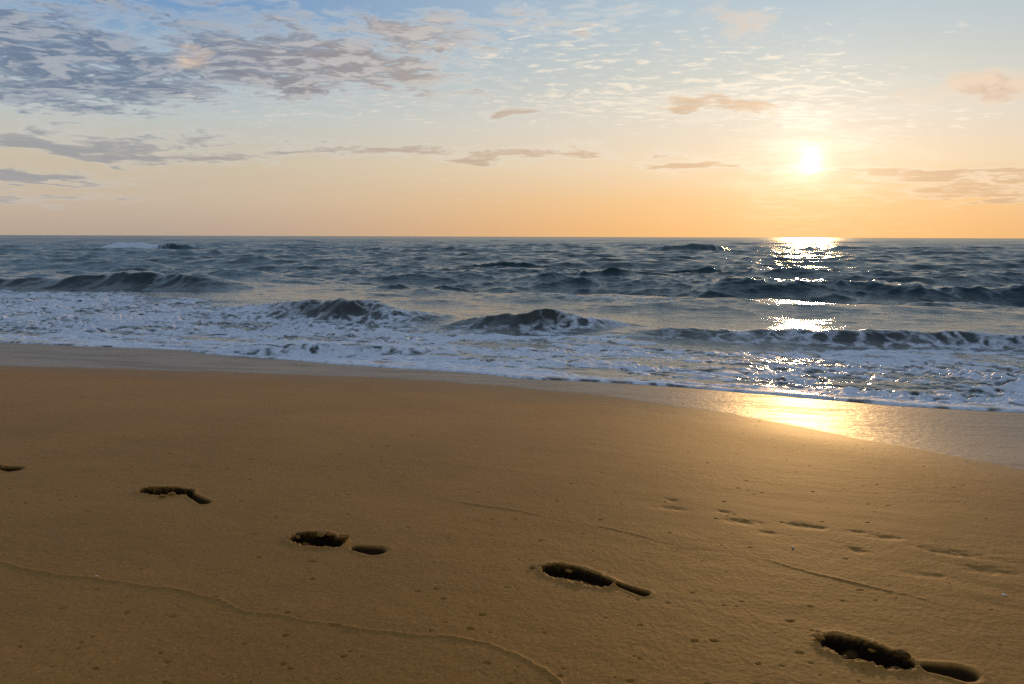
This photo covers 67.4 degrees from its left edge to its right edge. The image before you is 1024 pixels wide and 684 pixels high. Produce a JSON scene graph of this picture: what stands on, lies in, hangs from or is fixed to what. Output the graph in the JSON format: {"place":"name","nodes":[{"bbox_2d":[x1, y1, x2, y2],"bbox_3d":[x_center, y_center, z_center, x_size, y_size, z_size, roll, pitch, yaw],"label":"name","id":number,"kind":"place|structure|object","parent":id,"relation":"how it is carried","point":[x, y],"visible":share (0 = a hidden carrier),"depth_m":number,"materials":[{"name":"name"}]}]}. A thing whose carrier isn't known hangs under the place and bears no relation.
{"place":"outdoors","nodes":[
{"label":"outdoors","id":0,"kind":"place"},
{"bbox_2d":[0,366,1023,683],"bbox_3d":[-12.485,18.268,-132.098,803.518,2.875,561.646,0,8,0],"label":"beach sand","id":1,"kind":"structure","parent":0,"point":[470,504],"depth_m":2.63,"materials":[{"name":"brown sand"}]},
{"bbox_2d":[0,464,29,472],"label":"footprint","id":2,"kind":"object","parent":1,"relation":"on","point":[4,468],"visible":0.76,"depth_m":3.39},
{"bbox_2d":[133,485,214,505],"bbox_3d":[-1.319,0.630,3.057,0.410,0.078,0.169,3,8,21],"label":"footprint","id":3,"kind":"object","parent":1,"relation":"on","point":[193,496],"visible":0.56,"depth_m":3.11},
{"bbox_2d":[281,530,392,556],"bbox_3d":[-0.577,0.696,2.563,0.413,0.083,0.183,2,8,14],"label":"footprint","id":4,"kind":"object","parent":1,"relation":"on","point":[305,539],"visible":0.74,"depth_m":2.59},
{"bbox_2d":[530,561,654,597],"bbox_3d":[0.234,0.738,2.290,0.395,0.075,0.157,7,10,41],"label":"footprint","id":5,"kind":"object","parent":1,"relation":"on","point":[576,574],"visible":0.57,"depth_m":2.34},
{"bbox_2d":[663,498,679,502],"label":"shallow print","id":6,"kind":"object","parent":1,"relation":"on","point":[670,500],"visible":1,"depth_m":3.13},
{"bbox_2d":[659,506,687,511],"bbox_3d":[0.632,0.653,3.007,0.109,0.007,0.068,2,8,12],"label":"shallow print","id":7,"kind":"object","parent":1,"relation":"on","point":[671,508],"visible":1,"depth_m":3.02},
{"bbox_2d":[713,509,731,513],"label":"shallow print","id":8,"kind":"object","parent":1,"relation":"on","point":[722,511],"visible":1,"depth_m":2.98},
{"bbox_2d":[723,518,762,526],"bbox_3d":[0.857,0.671,2.854,0.150,0.008,0.079,4,9,23],"label":"shallow print","id":9,"kind":"object","parent":1,"relation":"on","point":[741,521],"visible":1,"depth_m":2.86},
{"bbox_2d":[758,530,779,535],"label":"shallow print","id":10,"kind":"object","parent":1,"relation":"on","point":[767,532],"visible":1,"depth_m":2.74},
{"bbox_2d":[784,522,826,529],"bbox_3d":[1.080,0.679,2.825,0.148,0.009,0.078,3,8,21],"label":"shallow print","id":11,"kind":"object","parent":1,"relation":"on","point":[803,526],"visible":1,"depth_m":2.83},
{"bbox_2d":[846,547,868,553],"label":"shallow print","id":12,"kind":"object","parent":1,"relation":"on","point":[857,550],"visible":1,"depth_m":2.58},
{"bbox_2d":[841,529,879,535],"bbox_3d":[1.255,0.687,2.767,0.130,0.006,0.056,4,9,25],"label":"shallow print","id":13,"kind":"object","parent":1,"relation":"on","point":[861,532],"visible":1,"depth_m":2.77},
{"bbox_2d":[863,535,907,540],"bbox_3d":[1.322,0.693,2.717,0.159,0.008,0.063,1,8,9],"label":"shallow print","id":14,"kind":"object","parent":1,"relation":"on","point":[887,537],"visible":1,"depth_m":2.73},
{"bbox_2d":[806,629,988,683],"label":"footprint","id":15,"kind":"object","parent":1,"relation":"on","point":[841,646],"visible":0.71,"depth_m":1.87},
{"bbox_2d":[899,571,946,578],"bbox_3d":[1.271,0.720,2.373,0.140,0.007,0.062,2,8,15],"label":"shallow print","id":16,"kind":"object","parent":1,"relation":"on","point":[928,575],"visible":1,"depth_m":2.38},
{"bbox_2d":[920,547,985,558],"bbox_3d":[1.481,0.710,2.577,0.198,0.010,0.088,1,8,8],"label":"shallow print","id":17,"kind":"object","parent":1,"relation":"on","point":[953,553],"visible":1,"depth_m":2.59},
{"bbox_2d":[956,564,1019,575],"bbox_3d":[1.505,0.723,2.430,0.172,0.009,0.091,0,8,0],"label":"shallow print","id":18,"kind":"object","parent":1,"relation":"on","point":[988,570],"visible":1,"depth_m":2.44},
{"bbox_2d":[0,235,1023,353],"bbox_3d":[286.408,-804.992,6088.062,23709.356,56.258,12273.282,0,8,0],"label":"sea water","id":19,"kind":"structure","parent":0,"point":[280,268],"depth_m":32.66,"materials":[{"name":"blue liquid"}]},
{"bbox_2d":[0,272,250,287],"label":"swell","id":20,"kind":"structure","parent":19,"relation":"on","point":[152,279],"depth_m":25.63,"materials":[{"name":"liquid"}]},
{"bbox_2d":[101,242,209,248],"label":"breaking wave","id":21,"kind":"object","parent":19,"relation":"on","point":[153,246],"visible":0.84,"depth_m":94.57,"materials":[{"name":"liquid"}]},
{"bbox_2d":[245,298,454,320],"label":"breaking wave","id":22,"kind":"object","parent":19,"relation":"on","point":[339,309],"visible":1,"depth_m":16.51,"materials":[{"name":"liquid"}]},
{"bbox_2d":[369,284,413,288],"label":"swell","id":23,"kind":"structure","parent":19,"relation":"on","point":[397,286],"depth_m":25.79,"materials":[{"name":"liquid"}]},
{"bbox_2d":[432,285,481,292],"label":"swell","id":24,"kind":"structure","parent":19,"relation":"on","point":[452,288],"depth_m":24.74,"materials":[{"name":"liquid"}]},
{"bbox_2d":[457,261,550,267],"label":"swell","id":25,"kind":"structure","parent":19,"relation":"on","point":[513,264],"depth_m":43.48,"materials":[{"name":"liquid"}]},
{"bbox_2d":[0,287,1023,412],"bbox_3d":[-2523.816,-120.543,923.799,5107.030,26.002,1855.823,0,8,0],"label":"sea foam","id":26,"kind":"object","parent":19,"relation":"on","point":[937,376],"visible":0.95,"depth_m":11.68,"materials":[{"name":"liquid"}]},
{"bbox_2d":[202,342,445,354],"bbox_3d":[-2.902,0.056,11.883,3.765,0.150,1.025,0,8,0],"label":"bore","id":27,"kind":"object","parent":26,"relation":"on","point":[324,348],"visible":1,"depth_m":11.60,"materials":[{"name":"liquid"}]},
{"bbox_2d":[449,308,632,329],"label":"breaking wave","id":28,"kind":"object","parent":19,"relation":"on","point":[545,318],"visible":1,"depth_m":14.73,"materials":[{"name":"liquid"}]},
{"bbox_2d":[518,267,647,279],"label":"swell","id":29,"kind":"structure","parent":19,"relation":"on","point":[611,271],"depth_m":30.93,"materials":[{"name":"liquid"}]},
{"bbox_2d":[646,243,732,250],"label":"swell","id":30,"kind":"structure","parent":19,"relation":"on","point":[699,247],"depth_m":93.31,"materials":[{"name":"liquid"}]},
{"bbox_2d":[651,267,728,273],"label":"swell","id":31,"kind":"structure","parent":19,"relation":"on","point":[708,270],"depth_m":33.92,"materials":[{"name":"liquid"}]},
{"bbox_2d":[605,327,1023,347],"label":"breaking wave","id":32,"kind":"object","parent":19,"relation":"on","point":[952,338],"visible":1,"depth_m":12.79,"materials":[{"name":"liquid"}]},
{"bbox_2d":[662,277,1023,303],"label":"swell","id":33,"kind":"structure","parent":19,"relation":"on","point":[1012,293],"depth_m":25.25,"materials":[{"name":"liquid"}]},
{"bbox_2d":[0,343,1023,469],"bbox_3d":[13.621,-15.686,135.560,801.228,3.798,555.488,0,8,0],"label":"wet sand","id":34,"kind":"structure","parent":0,"point":[994,437],"depth_m":7.80,"materials":[{"name":"brown sand"}]},
{"bbox_2d":[0,0,1023,237],"label":"sky","id":35,"kind":"structure","parent":0,"point":[450,118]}
]}

